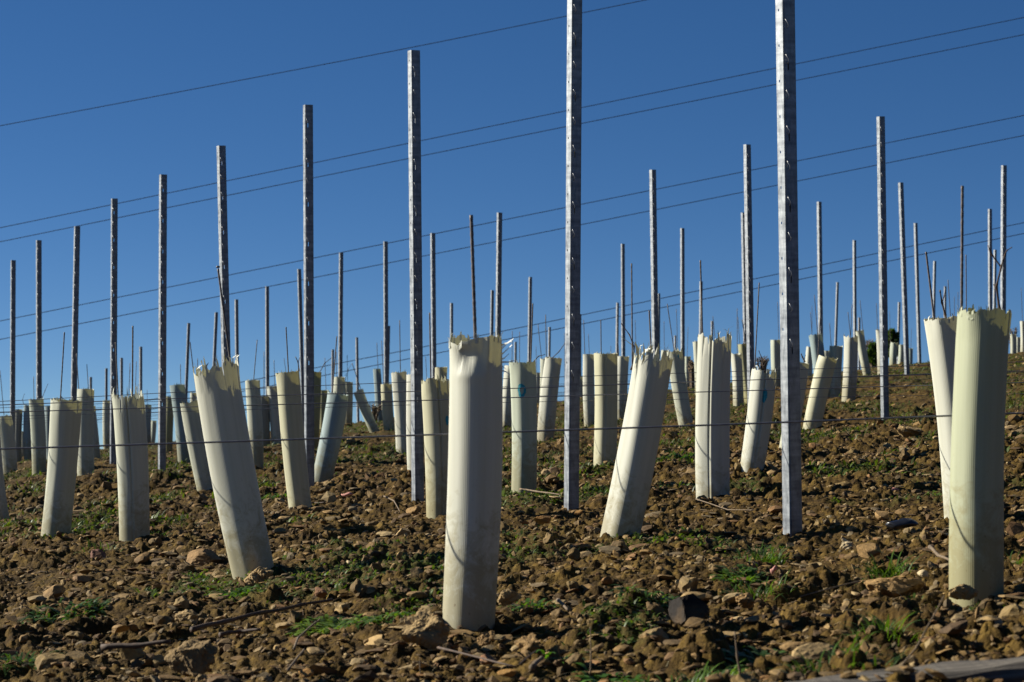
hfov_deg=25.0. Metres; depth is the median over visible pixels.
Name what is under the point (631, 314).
steel stake
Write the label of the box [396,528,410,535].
stone
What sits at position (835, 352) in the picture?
grow tube
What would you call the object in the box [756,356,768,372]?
bare shrub
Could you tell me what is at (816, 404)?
grow tube
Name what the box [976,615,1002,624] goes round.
stone
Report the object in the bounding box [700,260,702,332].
steel stake
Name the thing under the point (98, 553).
stone
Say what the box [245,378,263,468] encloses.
grow tube
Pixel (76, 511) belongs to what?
stone
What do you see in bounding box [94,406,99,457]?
grow tube
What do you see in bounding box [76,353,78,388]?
steel stake
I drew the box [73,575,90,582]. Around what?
stone
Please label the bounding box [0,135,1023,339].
overhead cable
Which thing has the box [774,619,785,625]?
stone
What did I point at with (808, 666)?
grass tuft
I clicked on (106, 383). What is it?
trellis post
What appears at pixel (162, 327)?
trellis post
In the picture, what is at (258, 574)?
soil clod
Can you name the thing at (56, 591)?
stone
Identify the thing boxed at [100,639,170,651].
pruned cane
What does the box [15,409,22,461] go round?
grow tube
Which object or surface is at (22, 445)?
grow tube
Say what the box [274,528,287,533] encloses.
stone
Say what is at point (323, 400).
grow tube
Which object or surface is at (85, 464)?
grow tube
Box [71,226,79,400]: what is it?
trellis post
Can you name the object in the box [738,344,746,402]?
grow tube
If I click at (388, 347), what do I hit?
trellis post
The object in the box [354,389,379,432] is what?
grow tube
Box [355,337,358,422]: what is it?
trellis post
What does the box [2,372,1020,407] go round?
trellis wire
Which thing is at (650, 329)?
steel stake
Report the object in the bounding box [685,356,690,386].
grow tube
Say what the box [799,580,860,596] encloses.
dead stalk
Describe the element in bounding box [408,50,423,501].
trellis post
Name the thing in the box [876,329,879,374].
grow tube
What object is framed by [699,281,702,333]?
trellis post
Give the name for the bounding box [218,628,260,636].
pruned cane
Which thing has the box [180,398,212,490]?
grow tube
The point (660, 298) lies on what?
overhead cable
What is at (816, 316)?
steel stake
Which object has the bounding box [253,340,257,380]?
steel stake
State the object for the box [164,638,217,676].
soil clod
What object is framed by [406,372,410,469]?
grow tube
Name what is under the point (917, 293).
trellis post
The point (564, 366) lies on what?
steel stake
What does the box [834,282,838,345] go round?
trellis post
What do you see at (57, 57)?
sky
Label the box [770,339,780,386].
grow tube
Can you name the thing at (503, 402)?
trellis wire
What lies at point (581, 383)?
grow tube
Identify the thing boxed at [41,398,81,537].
grow tube
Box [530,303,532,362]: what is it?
steel stake
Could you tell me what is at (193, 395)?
grow tube
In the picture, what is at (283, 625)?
stone
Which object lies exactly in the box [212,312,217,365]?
trellis post
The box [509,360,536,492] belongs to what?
grow tube
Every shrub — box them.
[369,403,381,421]
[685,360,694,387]
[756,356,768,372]
[866,340,872,364]
[867,341,876,367]
[888,328,899,357]
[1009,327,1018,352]
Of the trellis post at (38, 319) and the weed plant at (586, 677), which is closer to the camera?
the weed plant at (586, 677)
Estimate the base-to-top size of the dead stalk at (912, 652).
0.122 m
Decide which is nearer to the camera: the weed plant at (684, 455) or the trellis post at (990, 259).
the weed plant at (684, 455)
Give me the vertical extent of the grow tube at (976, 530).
0.672 m
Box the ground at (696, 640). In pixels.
[0,352,1023,681]
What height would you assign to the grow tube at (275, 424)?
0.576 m
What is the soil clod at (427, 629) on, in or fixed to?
on the ground at (696, 640)
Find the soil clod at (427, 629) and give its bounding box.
[401,608,449,650]
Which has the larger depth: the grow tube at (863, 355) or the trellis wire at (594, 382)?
the grow tube at (863, 355)
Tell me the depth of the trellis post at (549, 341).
47.41 m
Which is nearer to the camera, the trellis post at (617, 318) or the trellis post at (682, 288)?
the trellis post at (682, 288)
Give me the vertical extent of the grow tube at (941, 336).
0.637 m
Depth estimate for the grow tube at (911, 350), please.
45.62 m
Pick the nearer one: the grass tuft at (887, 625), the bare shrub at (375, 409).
the grass tuft at (887, 625)
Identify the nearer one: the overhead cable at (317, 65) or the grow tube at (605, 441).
the grow tube at (605, 441)
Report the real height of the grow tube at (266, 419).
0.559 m
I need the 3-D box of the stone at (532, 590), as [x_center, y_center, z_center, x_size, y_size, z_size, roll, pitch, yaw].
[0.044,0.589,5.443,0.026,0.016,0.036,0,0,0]
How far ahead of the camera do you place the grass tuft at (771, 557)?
6.07 m
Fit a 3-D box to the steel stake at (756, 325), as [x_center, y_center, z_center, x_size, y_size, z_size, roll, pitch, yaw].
[1.063,0.186,10.250,0.075,0.890,0.006,0,0,0]
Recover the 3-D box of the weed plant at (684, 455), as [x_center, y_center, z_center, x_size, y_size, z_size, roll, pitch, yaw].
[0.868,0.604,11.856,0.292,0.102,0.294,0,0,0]
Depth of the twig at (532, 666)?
3.96 m
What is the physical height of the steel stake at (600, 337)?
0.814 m
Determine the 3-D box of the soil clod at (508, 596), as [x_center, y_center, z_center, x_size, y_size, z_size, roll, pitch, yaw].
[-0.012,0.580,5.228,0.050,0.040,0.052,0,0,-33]
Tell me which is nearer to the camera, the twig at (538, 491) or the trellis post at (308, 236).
the twig at (538, 491)
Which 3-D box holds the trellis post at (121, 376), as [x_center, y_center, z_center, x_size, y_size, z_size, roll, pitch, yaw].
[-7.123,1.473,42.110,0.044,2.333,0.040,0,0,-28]
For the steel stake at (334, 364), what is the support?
on the ground at (696, 640)
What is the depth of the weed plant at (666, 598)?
5.09 m
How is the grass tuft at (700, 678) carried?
on the ground at (696, 640)
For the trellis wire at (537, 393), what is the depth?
20.97 m
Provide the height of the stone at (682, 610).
0.063 m
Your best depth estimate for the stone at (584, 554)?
6.23 m
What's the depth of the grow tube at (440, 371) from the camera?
20.82 m
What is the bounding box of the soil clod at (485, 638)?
[476,631,494,645]
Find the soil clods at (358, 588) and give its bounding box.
[0,424,1023,681]
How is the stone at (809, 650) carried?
on the ground at (696, 640)
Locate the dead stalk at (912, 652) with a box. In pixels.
[901,595,943,664]
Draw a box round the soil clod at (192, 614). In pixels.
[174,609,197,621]
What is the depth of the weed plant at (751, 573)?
5.65 m
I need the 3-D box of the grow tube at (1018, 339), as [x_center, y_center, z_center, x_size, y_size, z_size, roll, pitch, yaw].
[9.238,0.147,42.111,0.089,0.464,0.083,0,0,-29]
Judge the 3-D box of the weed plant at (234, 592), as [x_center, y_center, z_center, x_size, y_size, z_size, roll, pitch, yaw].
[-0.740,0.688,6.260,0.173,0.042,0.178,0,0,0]
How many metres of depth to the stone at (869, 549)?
5.76 m
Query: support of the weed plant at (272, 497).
on the ground at (696, 640)
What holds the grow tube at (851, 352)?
on the ground at (696, 640)
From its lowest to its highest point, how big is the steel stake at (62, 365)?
0.942 m
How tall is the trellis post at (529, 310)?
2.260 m
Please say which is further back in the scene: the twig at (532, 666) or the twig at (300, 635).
the twig at (300, 635)
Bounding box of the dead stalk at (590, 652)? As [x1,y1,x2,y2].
[589,627,591,673]
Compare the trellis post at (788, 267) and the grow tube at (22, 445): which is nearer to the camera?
the trellis post at (788, 267)
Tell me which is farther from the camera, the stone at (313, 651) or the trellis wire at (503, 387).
the trellis wire at (503, 387)
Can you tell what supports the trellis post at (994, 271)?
on the ground at (696, 640)
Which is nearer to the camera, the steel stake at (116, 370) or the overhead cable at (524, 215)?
the steel stake at (116, 370)
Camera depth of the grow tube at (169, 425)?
22.60 m
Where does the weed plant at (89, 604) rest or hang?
on the ground at (696, 640)
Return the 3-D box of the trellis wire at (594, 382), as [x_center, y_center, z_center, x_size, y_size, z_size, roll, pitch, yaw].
[0.000,0.412,17.430,23.442,1.102,0.003,0,0,0]
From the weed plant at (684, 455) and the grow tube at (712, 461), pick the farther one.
the weed plant at (684, 455)
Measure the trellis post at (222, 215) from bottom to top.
2.353 m
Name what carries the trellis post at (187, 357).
on the ground at (696, 640)
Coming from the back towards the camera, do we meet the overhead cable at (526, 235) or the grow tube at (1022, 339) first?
the overhead cable at (526, 235)
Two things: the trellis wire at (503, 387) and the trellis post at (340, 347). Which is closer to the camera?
the trellis wire at (503, 387)
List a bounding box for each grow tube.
[0,414,17,473]
[0,438,8,519]
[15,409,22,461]
[22,431,23,456]
[23,405,31,459]
[29,398,45,474]
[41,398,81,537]
[45,406,49,459]
[77,388,93,475]
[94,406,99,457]
[102,400,109,448]
[111,387,149,540]
[145,404,150,442]
[151,420,156,442]
[166,396,173,451]
[170,383,190,461]
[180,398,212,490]
[190,392,196,401]
[193,354,273,578]
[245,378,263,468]
[261,396,269,446]
[267,386,281,444]
[275,369,311,508]
[314,371,320,448]
[314,390,348,481]
[320,390,327,428]
[333,376,344,392]
[344,382,352,423]
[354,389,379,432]
[373,368,382,421]
[381,383,394,430]
[391,370,406,453]
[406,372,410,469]
[421,375,449,518]
[435,366,446,379]
[442,331,514,631]
[503,365,511,426]
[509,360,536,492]
[536,373,539,402]
[537,356,561,441]
[539,358,544,402]
[580,377,582,397]
[583,354,594,425]
[593,352,617,465]
[600,335,677,537]
[617,356,628,419]
[667,347,692,424]
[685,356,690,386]
[693,341,697,394]
[695,327,731,497]
[731,353,743,406]
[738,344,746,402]
[740,365,776,471]
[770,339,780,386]
[779,362,808,448]
[803,355,837,429]
[805,346,811,375]
[809,334,828,398]
[828,345,842,397]
[841,335,857,401]
[855,330,870,374]
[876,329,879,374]
[889,342,897,364]
[898,344,903,363]
[909,348,912,363]
[924,314,956,518]
[949,300,1011,606]
[1010,334,1016,353]
[1016,337,1020,352]
[1020,321,1023,351]
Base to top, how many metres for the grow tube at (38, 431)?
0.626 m
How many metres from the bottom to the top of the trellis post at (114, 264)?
2.307 m
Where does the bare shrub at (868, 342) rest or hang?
on the ground at (696, 640)
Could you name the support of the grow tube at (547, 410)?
on the ground at (696, 640)
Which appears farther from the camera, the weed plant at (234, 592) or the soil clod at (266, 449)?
the soil clod at (266, 449)
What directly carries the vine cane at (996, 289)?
attached to the grow tube at (976, 530)
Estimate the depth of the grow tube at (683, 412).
17.29 m
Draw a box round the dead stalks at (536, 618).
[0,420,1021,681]
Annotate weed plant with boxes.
[0,650,61,675]
[17,597,111,623]
[212,585,261,596]
[260,493,286,499]
[285,614,383,636]
[336,611,411,629]
[499,598,560,612]
[536,649,589,670]
[567,671,644,681]
[608,582,677,606]
[656,451,694,459]
[702,646,791,673]
[710,564,769,585]
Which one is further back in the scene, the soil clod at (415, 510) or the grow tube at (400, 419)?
the grow tube at (400, 419)
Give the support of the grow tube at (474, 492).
on the ground at (696, 640)
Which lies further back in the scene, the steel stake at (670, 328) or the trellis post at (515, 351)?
the trellis post at (515, 351)
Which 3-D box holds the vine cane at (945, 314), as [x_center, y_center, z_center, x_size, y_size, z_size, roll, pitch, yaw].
[1.253,-0.104,6.711,0.029,0.090,0.019,0,0,-24]
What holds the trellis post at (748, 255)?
on the ground at (696, 640)
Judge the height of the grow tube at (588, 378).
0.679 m
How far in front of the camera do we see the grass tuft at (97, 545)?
8.02 m
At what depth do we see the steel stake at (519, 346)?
19.10 m
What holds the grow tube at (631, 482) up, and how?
on the ground at (696, 640)
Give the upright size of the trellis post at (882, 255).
2.369 m
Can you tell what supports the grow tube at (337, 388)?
on the ground at (696, 640)
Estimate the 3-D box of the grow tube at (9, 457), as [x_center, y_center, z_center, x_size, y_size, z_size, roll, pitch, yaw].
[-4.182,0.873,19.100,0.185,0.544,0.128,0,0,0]
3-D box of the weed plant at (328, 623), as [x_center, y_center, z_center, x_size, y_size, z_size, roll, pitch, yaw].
[-0.383,0.650,5.249,0.266,0.060,0.271,0,0,0]
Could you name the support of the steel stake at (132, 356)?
on the ground at (696, 640)
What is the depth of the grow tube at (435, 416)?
8.43 m
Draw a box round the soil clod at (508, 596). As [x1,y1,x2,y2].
[497,589,521,605]
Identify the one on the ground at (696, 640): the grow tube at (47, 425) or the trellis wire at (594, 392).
the grow tube at (47, 425)
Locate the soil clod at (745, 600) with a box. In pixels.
[735,592,754,608]
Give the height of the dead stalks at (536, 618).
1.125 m
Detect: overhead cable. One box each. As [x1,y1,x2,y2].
[0,0,644,125]
[0,17,1023,227]
[0,34,1023,241]
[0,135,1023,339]
[1,115,1023,320]
[22,222,1023,424]
[100,233,1023,419]
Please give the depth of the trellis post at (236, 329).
33.24 m
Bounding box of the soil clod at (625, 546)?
[616,539,629,550]
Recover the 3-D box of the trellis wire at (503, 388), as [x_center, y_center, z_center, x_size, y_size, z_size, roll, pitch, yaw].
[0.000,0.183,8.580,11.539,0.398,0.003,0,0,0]
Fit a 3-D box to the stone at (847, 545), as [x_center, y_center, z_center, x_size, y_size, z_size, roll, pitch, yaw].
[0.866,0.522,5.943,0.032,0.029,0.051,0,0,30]
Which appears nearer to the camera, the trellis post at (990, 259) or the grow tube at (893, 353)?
the trellis post at (990, 259)
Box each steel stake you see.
[60,332,64,399]
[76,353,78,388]
[115,342,118,398]
[132,326,133,396]
[190,342,196,396]
[216,266,230,363]
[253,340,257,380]
[285,327,288,371]
[332,336,336,392]
[399,320,400,371]
[429,313,431,377]
[469,215,476,337]
[519,332,519,361]
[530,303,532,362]
[545,315,546,357]
[564,333,564,400]
[600,320,601,353]
[631,263,632,367]
[648,311,651,347]
[667,304,674,352]
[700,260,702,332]
[737,308,737,352]
[754,283,759,368]
[814,295,817,334]
[817,313,820,359]
[925,252,934,319]
[960,186,963,310]
[965,255,966,312]
[1021,289,1023,356]
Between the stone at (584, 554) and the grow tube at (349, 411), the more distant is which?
the grow tube at (349, 411)
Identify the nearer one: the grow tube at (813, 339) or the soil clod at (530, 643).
the soil clod at (530, 643)
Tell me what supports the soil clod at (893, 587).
on the ground at (696, 640)
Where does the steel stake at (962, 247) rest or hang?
on the ground at (696, 640)
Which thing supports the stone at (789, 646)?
on the ground at (696, 640)
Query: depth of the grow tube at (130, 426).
8.44 m
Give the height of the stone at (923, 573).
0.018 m
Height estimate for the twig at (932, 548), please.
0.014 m
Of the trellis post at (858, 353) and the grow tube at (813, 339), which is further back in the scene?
the trellis post at (858, 353)
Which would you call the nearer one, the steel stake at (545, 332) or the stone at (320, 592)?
the stone at (320, 592)
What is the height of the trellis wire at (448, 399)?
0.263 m
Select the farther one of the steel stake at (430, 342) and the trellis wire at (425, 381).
the trellis wire at (425, 381)
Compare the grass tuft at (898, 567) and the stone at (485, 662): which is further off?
the grass tuft at (898, 567)
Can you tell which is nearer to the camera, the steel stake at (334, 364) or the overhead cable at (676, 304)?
the steel stake at (334, 364)
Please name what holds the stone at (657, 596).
on the ground at (696, 640)
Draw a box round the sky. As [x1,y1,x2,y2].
[0,0,1023,448]
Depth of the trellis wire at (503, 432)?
5.04 m
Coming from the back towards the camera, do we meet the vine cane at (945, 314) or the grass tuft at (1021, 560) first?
the vine cane at (945, 314)
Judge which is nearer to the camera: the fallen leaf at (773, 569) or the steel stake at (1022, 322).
the fallen leaf at (773, 569)
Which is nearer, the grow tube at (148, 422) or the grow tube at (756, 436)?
the grow tube at (756, 436)
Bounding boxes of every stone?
[43,584,65,598]
[73,510,85,513]
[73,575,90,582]
[90,549,105,560]
[112,624,129,632]
[161,551,177,555]
[186,548,221,565]
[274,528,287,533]
[275,622,292,628]
[298,668,313,677]
[306,647,325,655]
[315,587,327,597]
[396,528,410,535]
[460,650,472,657]
[480,654,493,664]
[497,669,516,676]
[525,588,535,593]
[534,515,550,524]
[580,551,591,557]
[651,593,661,599]
[668,593,709,624]
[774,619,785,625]
[780,642,810,651]
[792,642,834,662]
[840,538,853,549]
[856,543,880,558]
[875,511,889,520]
[897,424,922,437]
[917,570,928,577]
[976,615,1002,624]
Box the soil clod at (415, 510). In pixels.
[406,505,420,514]
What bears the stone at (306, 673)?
on the ground at (696, 640)
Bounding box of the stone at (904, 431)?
[897,424,922,437]
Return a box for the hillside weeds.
[0,354,1023,540]
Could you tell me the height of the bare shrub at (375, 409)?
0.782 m
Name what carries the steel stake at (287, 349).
on the ground at (696, 640)
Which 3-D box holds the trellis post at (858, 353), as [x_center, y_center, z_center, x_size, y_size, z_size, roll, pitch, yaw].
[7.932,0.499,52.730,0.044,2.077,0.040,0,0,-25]
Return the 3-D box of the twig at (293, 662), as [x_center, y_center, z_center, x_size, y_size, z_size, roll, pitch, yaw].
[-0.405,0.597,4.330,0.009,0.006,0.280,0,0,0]
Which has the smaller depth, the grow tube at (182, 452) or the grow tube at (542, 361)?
the grow tube at (182, 452)
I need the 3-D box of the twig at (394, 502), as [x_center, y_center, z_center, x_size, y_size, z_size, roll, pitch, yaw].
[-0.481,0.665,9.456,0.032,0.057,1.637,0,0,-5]
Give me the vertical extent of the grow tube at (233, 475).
0.717 m
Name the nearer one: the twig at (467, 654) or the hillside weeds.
the twig at (467, 654)
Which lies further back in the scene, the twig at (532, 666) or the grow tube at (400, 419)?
the grow tube at (400, 419)
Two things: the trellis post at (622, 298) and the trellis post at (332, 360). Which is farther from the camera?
the trellis post at (332, 360)
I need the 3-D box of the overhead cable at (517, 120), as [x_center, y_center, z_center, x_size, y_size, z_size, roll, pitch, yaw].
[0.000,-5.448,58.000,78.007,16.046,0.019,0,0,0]
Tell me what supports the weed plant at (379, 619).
on the ground at (696, 640)
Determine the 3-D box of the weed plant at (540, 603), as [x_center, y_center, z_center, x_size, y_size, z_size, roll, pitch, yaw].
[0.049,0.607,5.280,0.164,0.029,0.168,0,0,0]
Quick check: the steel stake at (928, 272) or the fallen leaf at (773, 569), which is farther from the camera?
the steel stake at (928, 272)
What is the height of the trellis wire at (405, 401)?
0.826 m
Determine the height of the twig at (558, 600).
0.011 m
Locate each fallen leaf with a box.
[341,492,352,496]
[770,566,776,573]
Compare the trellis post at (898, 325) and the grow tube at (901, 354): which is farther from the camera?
the trellis post at (898, 325)
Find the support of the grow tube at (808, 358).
on the ground at (696, 640)
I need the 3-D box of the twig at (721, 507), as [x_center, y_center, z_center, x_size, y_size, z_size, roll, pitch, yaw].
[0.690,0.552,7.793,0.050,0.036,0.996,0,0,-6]
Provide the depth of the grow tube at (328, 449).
13.73 m
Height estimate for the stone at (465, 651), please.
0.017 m
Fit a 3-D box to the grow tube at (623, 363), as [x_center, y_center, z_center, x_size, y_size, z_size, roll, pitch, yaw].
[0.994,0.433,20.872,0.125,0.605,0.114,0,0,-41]
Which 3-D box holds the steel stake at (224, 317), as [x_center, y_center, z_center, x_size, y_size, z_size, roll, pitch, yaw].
[-0.787,0.260,6.710,0.146,0.958,0.011,0,0,0]
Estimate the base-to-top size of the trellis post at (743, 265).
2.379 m
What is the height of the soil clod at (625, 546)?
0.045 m
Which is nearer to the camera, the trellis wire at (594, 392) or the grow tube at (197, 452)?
the grow tube at (197, 452)
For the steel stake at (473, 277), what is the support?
on the ground at (696, 640)
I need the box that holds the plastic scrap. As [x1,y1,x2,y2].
[885,518,917,529]
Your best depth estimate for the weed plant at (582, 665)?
4.24 m
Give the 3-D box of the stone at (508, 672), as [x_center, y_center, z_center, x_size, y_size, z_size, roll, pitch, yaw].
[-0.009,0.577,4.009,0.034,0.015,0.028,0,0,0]
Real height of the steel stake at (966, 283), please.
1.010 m
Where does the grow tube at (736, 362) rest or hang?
on the ground at (696, 640)
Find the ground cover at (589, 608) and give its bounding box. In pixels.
[1,433,1023,650]
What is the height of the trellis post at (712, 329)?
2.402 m
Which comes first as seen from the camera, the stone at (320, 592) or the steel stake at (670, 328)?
the stone at (320, 592)
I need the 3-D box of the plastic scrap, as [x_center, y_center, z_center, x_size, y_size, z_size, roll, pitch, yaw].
[1.065,0.499,6.310,0.088,0.031,0.052,0,0,0]
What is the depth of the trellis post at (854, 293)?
35.01 m
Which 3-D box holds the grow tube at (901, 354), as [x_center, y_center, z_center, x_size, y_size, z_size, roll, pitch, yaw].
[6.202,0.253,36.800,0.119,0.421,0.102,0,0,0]
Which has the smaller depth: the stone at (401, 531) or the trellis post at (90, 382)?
the stone at (401, 531)
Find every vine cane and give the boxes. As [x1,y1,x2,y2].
[621,323,634,369]
[939,290,946,317]
[988,246,1011,308]
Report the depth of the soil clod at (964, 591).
4.77 m
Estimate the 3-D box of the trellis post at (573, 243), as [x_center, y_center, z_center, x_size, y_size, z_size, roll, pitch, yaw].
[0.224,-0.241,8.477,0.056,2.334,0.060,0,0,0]
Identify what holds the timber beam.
on the ground at (696, 640)
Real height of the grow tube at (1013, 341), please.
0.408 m
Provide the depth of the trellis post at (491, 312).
36.78 m
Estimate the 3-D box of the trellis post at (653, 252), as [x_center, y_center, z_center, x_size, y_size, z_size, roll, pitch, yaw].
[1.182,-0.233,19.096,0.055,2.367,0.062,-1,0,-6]
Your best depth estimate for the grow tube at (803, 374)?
11.99 m
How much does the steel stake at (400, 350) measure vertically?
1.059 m
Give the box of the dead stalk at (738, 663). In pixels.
[734,632,740,672]
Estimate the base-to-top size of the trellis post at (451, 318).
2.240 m
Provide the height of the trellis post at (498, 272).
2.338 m
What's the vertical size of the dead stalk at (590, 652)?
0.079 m
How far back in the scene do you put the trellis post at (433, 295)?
24.39 m
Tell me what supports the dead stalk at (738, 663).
on the ground at (696, 640)
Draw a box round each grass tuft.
[74,536,131,553]
[628,659,750,681]
[723,570,797,601]
[726,540,797,564]
[769,627,908,673]
[833,607,930,646]
[846,549,925,579]
[1004,551,1023,564]
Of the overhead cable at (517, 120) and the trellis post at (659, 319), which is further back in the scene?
the overhead cable at (517, 120)
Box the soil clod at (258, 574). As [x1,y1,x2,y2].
[244,566,273,586]
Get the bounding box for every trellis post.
[10,260,15,432]
[36,240,41,398]
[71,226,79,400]
[89,377,91,388]
[105,368,107,399]
[110,198,117,463]
[120,358,122,399]
[139,347,141,393]
[158,174,166,471]
[185,323,189,397]
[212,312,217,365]
[217,145,230,373]
[234,299,238,365]
[265,286,268,394]
[297,269,303,425]
[303,105,314,486]
[331,349,333,391]
[338,253,342,376]
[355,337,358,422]
[383,241,388,383]
[388,326,389,375]
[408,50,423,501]
[430,233,435,377]
[450,303,452,338]
[490,290,493,334]
[495,212,501,337]
[514,342,516,362]
[527,277,531,362]
[548,327,550,356]
[564,0,581,510]
[580,314,580,375]
[616,303,618,352]
[621,244,624,356]
[649,170,658,357]
[658,293,659,352]
[680,228,684,367]
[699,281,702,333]
[711,321,712,340]
[741,212,747,343]
[743,144,753,403]
[775,0,801,536]
[817,202,822,336]
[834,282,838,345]
[852,240,856,336]
[858,317,859,369]
[877,116,888,420]
[897,302,899,363]
[898,182,909,373]
[914,223,920,362]
[932,261,935,316]
[944,286,945,317]
[988,209,991,309]
[993,250,996,308]
[1000,165,1006,313]
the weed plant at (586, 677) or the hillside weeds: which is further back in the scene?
the hillside weeds
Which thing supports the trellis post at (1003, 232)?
on the ground at (696, 640)
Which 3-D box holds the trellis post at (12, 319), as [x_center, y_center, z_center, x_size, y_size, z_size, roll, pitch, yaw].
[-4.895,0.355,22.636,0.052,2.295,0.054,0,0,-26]
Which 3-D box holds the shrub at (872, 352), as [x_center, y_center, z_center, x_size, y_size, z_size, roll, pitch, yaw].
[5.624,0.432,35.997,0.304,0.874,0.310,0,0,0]
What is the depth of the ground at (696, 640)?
6.27 m
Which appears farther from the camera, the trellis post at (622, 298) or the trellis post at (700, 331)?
the trellis post at (700, 331)
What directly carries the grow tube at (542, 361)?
on the ground at (696, 640)
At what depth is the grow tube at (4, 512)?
12.00 m
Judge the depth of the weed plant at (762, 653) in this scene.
4.23 m
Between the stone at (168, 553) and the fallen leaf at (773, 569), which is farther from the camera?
the stone at (168, 553)
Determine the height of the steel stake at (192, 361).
0.999 m
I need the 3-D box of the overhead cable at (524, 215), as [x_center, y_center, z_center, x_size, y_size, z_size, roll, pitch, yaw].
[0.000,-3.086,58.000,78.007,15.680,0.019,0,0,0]
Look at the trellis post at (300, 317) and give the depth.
29.70 m
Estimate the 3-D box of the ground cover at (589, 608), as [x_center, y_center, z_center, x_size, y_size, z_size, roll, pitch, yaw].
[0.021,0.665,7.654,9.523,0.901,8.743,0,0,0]
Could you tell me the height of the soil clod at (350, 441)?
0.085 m
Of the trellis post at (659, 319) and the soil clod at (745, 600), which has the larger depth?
the trellis post at (659, 319)
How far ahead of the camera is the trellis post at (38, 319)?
20.85 m
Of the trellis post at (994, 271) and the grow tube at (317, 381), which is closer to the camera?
the grow tube at (317, 381)
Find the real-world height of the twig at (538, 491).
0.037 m
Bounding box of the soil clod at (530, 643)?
[514,633,541,655]
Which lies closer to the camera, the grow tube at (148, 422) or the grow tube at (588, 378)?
the grow tube at (588, 378)
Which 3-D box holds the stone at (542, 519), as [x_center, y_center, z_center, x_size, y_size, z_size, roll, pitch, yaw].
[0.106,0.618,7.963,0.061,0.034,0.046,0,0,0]
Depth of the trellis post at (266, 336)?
31.47 m
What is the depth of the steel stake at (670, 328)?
17.33 m
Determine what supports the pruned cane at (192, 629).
on the ground at (696, 640)
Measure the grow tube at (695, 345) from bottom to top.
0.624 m
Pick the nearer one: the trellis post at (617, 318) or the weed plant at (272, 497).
the weed plant at (272, 497)
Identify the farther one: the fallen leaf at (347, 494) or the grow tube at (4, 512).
the grow tube at (4, 512)
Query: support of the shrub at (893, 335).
on the ground at (696, 640)
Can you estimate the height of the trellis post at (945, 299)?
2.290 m
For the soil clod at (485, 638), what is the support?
on the ground at (696, 640)
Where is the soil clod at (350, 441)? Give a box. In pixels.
[345,438,355,444]
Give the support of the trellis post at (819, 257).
on the ground at (696, 640)
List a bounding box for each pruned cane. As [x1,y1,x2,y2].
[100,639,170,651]
[189,598,332,632]
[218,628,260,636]
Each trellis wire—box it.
[0,361,1023,401]
[0,382,1023,412]
[0,395,933,416]
[0,412,1023,449]
[1,371,1021,404]
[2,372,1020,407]
[2,380,1008,419]
[7,365,1015,412]
[13,370,1012,424]
[25,375,1015,421]
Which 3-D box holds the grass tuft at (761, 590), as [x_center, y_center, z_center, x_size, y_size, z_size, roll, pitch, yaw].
[0.582,0.577,5.357,0.232,0.079,0.237,0,0,0]
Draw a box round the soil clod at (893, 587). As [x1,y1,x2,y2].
[864,577,924,597]
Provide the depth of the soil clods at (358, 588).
5.76 m
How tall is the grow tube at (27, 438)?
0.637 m
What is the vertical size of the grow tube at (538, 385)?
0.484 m
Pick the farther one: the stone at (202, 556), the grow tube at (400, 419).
the grow tube at (400, 419)
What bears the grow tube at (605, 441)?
on the ground at (696, 640)
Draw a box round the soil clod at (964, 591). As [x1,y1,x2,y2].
[948,584,978,599]
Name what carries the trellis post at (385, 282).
on the ground at (696, 640)
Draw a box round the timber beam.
[787,656,1023,681]
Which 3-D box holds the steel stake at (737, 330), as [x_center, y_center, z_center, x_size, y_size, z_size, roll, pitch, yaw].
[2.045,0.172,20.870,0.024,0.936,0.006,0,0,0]
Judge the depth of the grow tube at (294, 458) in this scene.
10.21 m
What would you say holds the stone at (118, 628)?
on the ground at (696, 640)
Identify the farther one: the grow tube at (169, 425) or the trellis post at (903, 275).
the trellis post at (903, 275)
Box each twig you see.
[286,649,304,671]
[293,618,320,649]
[383,496,400,511]
[437,646,536,667]
[519,488,560,494]
[529,656,543,670]
[556,598,568,610]
[696,498,753,510]
[928,545,948,560]
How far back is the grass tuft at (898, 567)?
5.50 m
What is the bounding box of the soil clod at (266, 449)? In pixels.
[263,446,271,452]
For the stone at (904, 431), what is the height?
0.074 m
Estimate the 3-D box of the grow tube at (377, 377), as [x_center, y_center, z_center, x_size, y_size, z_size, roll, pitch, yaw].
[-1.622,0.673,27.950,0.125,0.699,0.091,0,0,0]
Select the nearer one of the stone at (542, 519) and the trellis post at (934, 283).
the stone at (542, 519)
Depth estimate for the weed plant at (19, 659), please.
5.00 m

